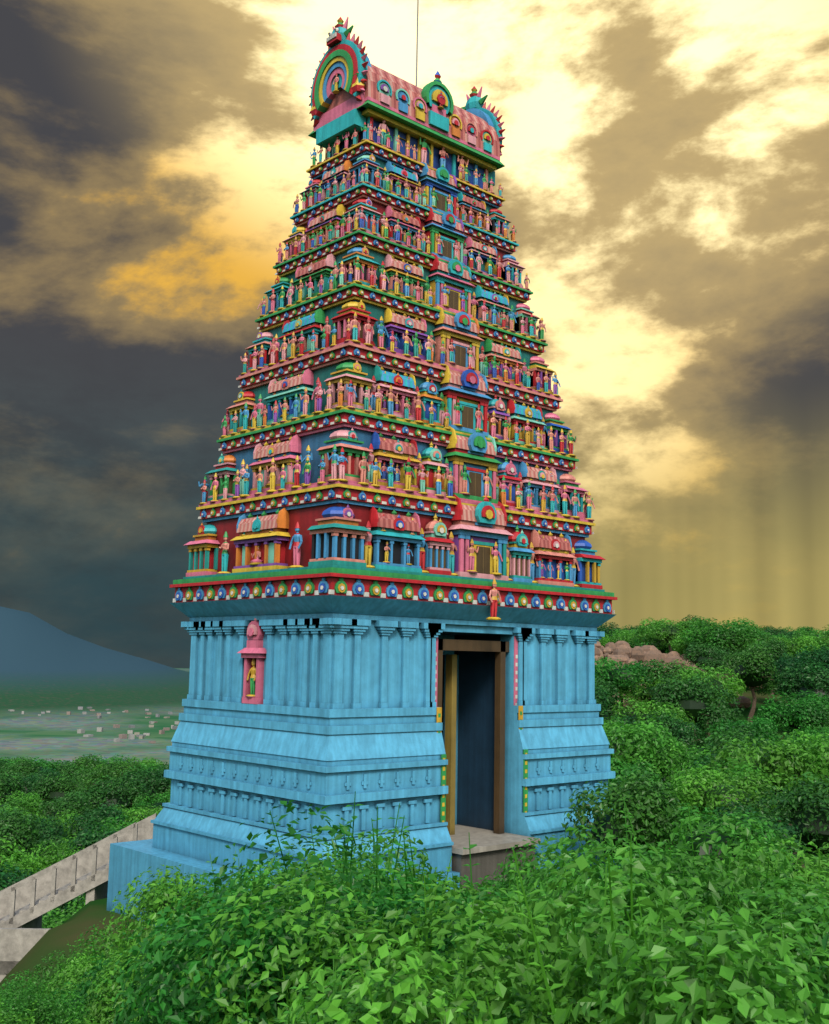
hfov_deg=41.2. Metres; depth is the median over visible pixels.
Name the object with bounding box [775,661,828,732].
tree
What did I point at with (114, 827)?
tree
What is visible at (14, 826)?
tree
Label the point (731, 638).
tree
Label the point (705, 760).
bush
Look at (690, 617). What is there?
tree
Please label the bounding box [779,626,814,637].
bush
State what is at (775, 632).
bush
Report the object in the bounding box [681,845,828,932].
bush
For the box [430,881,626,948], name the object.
bush
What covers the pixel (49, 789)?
tree
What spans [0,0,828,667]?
sky
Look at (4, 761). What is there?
tree
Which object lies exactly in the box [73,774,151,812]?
bush
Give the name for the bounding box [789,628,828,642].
bush
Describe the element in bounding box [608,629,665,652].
bush
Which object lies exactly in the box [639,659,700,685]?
tree
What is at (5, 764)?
tree
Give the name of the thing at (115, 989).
bush
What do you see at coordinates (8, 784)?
tree
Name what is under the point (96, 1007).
bush
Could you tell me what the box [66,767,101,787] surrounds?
bush
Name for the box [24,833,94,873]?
bush
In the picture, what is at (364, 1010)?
bush
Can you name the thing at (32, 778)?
tree
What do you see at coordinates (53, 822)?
tree
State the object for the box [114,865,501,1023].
bush
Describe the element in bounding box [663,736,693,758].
tree
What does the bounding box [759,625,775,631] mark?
tree
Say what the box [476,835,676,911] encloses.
bush
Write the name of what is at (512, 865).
bush
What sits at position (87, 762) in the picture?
bush
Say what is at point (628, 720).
bush
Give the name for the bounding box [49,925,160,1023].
bush
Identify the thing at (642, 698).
bush
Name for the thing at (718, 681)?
tree
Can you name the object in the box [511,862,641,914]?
bush
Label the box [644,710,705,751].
tree
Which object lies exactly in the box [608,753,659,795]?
bush
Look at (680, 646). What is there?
bush
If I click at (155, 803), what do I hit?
bush
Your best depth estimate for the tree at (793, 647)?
179.74 m
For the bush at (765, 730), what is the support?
on the terrain
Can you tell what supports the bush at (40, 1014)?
on the terrain
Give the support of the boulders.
on the terrain
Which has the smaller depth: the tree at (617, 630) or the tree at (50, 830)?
the tree at (50, 830)
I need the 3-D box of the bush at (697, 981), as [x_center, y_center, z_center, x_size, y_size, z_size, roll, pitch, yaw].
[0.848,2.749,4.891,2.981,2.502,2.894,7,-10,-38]
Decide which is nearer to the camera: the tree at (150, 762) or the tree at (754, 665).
the tree at (754, 665)
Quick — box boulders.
[594,641,765,714]
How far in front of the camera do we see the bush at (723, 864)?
14.61 m
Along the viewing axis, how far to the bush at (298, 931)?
6.91 m
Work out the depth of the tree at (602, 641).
195.15 m
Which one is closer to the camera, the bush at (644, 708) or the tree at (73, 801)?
the bush at (644, 708)
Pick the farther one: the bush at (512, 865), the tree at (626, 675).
the tree at (626, 675)
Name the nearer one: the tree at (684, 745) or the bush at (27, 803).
the tree at (684, 745)
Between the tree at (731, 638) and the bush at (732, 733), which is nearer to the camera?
the bush at (732, 733)
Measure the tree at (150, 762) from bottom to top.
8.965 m
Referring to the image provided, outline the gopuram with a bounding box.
[107,0,620,926]
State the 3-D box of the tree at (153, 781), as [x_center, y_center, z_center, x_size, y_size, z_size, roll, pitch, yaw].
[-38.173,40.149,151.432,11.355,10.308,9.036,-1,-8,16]
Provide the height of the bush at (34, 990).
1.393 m
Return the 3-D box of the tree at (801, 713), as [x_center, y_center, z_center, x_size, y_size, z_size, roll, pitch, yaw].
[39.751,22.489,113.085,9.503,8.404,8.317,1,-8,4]
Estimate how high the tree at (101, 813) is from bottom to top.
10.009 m
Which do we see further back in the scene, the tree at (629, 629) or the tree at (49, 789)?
the tree at (629, 629)
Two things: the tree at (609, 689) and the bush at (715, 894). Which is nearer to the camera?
the bush at (715, 894)
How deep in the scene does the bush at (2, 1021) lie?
7.49 m
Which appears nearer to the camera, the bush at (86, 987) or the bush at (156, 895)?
the bush at (86, 987)
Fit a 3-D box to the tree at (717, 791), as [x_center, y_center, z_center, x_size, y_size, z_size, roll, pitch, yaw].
[13.145,13.291,45.670,5.911,5.240,5.395,4,-8,-18]
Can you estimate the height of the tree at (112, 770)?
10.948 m
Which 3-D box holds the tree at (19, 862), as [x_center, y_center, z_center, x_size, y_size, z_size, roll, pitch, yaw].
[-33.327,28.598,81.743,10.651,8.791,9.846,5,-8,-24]
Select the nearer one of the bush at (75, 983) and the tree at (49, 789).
the bush at (75, 983)
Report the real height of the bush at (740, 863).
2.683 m
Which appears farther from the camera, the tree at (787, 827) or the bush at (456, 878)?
the tree at (787, 827)
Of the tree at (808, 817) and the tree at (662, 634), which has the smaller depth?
the tree at (808, 817)
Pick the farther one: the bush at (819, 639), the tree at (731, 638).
the bush at (819, 639)
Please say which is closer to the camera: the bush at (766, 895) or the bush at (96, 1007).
the bush at (766, 895)
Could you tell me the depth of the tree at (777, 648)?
144.93 m
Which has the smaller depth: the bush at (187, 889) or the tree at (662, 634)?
the bush at (187, 889)
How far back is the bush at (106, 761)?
216.70 m
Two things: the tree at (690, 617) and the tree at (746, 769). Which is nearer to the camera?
the tree at (746, 769)
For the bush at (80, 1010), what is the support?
on the terrain
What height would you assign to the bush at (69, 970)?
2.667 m
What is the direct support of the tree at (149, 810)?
on the terrain
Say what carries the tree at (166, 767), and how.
on the terrain
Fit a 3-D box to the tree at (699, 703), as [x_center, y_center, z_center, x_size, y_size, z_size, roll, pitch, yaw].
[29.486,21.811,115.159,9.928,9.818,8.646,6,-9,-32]
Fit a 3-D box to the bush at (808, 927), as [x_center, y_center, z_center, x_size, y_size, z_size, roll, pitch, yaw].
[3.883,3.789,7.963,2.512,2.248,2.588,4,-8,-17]
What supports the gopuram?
on the terrain
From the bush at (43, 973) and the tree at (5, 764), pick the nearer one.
the bush at (43, 973)
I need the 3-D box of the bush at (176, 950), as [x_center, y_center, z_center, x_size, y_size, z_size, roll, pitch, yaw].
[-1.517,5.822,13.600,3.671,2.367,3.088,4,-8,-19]
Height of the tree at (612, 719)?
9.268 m
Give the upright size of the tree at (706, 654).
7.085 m
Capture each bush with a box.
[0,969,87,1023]
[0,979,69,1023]
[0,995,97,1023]
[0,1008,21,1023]
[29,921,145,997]
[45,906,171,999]
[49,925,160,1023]
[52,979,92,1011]
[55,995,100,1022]
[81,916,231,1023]
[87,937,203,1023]
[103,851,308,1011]
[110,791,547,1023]
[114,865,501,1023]
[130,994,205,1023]
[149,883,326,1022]
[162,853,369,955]
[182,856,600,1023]
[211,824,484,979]
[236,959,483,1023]
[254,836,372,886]
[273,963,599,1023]
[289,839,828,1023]
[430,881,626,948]
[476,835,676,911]
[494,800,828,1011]
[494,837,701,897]
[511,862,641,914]
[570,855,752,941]
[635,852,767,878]
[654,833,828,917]
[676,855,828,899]
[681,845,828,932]
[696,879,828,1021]
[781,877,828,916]
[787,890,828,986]
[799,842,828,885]
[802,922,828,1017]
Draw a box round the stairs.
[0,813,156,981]
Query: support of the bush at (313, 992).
on the terrain
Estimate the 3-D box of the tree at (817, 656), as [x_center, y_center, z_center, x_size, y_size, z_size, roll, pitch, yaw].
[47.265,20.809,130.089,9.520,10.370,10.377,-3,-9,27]
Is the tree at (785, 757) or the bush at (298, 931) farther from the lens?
the tree at (785, 757)
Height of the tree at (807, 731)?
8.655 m
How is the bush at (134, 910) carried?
on the terrain
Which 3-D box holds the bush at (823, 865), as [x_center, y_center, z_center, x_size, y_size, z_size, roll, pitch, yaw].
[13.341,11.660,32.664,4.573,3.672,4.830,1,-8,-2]
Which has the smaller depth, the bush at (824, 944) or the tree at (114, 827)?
the bush at (824, 944)
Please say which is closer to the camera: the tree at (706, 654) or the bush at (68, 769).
the tree at (706, 654)
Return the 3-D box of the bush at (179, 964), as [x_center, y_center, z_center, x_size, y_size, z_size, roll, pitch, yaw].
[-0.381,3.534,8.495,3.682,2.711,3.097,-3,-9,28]
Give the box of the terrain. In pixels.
[0,606,828,1001]
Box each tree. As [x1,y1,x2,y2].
[0,756,39,770]
[0,757,12,766]
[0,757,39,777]
[0,770,42,810]
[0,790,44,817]
[0,804,40,818]
[0,805,47,863]
[0,836,39,878]
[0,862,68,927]
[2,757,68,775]
[19,767,74,815]
[22,817,68,837]
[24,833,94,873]
[25,808,81,842]
[25,814,68,863]
[31,773,88,801]
[36,790,90,841]
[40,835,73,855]
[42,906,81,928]
[45,906,62,918]
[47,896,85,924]
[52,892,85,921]
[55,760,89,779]
[63,802,130,840]
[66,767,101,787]
[67,823,123,856]
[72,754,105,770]
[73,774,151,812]
[74,758,144,800]
[74,814,146,839]
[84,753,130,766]
[95,766,170,801]
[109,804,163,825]
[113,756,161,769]
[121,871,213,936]
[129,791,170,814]
[130,760,164,767]
[133,805,158,814]
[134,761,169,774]
[147,789,170,803]
[157,764,170,794]
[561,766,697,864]
[595,656,665,715]
[595,676,630,717]
[595,683,630,724]
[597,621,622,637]
[599,633,611,646]
[602,716,628,730]
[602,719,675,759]
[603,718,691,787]
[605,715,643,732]
[608,629,633,637]
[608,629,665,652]
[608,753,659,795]
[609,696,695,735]
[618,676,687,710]
[620,625,641,632]
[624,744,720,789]
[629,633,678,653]
[633,618,706,652]
[637,802,794,879]
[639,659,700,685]
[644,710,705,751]
[648,673,744,739]
[660,757,789,826]
[663,663,745,738]
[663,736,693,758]
[664,765,796,831]
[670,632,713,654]
[678,614,710,633]
[680,617,773,656]
[683,642,734,674]
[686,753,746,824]
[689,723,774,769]
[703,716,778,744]
[706,729,828,872]
[707,800,805,879]
[720,642,748,661]
[720,643,785,722]
[743,772,828,866]
[746,632,781,643]
[753,638,793,694]
[757,690,828,736]
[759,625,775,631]
[762,635,821,658]
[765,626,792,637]
[767,653,807,705]
[770,725,828,754]
[771,633,790,640]
[773,645,828,697]
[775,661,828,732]
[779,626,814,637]
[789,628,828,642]
[799,726,828,741]
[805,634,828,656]
[819,625,828,645]
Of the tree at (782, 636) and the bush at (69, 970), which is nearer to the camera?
the bush at (69, 970)
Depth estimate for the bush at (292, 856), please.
17.35 m
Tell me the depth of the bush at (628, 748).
63.66 m
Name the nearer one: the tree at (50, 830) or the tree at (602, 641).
the tree at (50, 830)
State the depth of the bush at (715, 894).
8.01 m
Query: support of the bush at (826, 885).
on the terrain
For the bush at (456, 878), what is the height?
2.916 m
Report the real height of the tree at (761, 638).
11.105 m
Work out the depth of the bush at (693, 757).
71.41 m
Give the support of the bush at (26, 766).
on the terrain
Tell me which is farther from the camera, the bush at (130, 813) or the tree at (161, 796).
the tree at (161, 796)
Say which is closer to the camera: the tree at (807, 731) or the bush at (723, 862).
the bush at (723, 862)
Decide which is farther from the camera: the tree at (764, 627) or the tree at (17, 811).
the tree at (764, 627)
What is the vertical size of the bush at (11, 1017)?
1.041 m
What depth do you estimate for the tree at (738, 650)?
168.91 m
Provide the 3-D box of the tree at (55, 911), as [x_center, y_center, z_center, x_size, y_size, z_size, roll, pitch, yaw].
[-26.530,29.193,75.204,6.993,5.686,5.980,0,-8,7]
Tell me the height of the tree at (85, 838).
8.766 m
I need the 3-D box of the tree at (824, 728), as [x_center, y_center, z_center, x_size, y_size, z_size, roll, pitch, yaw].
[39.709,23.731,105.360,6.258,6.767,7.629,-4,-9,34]
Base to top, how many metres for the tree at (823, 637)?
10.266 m
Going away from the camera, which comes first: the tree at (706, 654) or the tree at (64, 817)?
the tree at (64, 817)
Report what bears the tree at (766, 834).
on the terrain
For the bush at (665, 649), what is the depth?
185.19 m
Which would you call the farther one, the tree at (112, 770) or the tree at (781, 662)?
the tree at (112, 770)
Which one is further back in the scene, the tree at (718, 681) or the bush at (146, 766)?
the bush at (146, 766)
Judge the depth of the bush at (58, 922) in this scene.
63.44 m
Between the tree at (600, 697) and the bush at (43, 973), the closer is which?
the bush at (43, 973)
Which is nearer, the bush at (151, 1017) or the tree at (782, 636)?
the bush at (151, 1017)
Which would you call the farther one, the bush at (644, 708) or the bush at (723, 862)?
the bush at (644, 708)
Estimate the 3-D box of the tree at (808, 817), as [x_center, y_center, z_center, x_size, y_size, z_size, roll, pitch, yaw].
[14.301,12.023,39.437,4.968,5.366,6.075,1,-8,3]
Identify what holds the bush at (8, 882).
on the terrain
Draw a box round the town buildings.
[8,707,179,744]
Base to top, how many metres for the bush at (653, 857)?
2.281 m

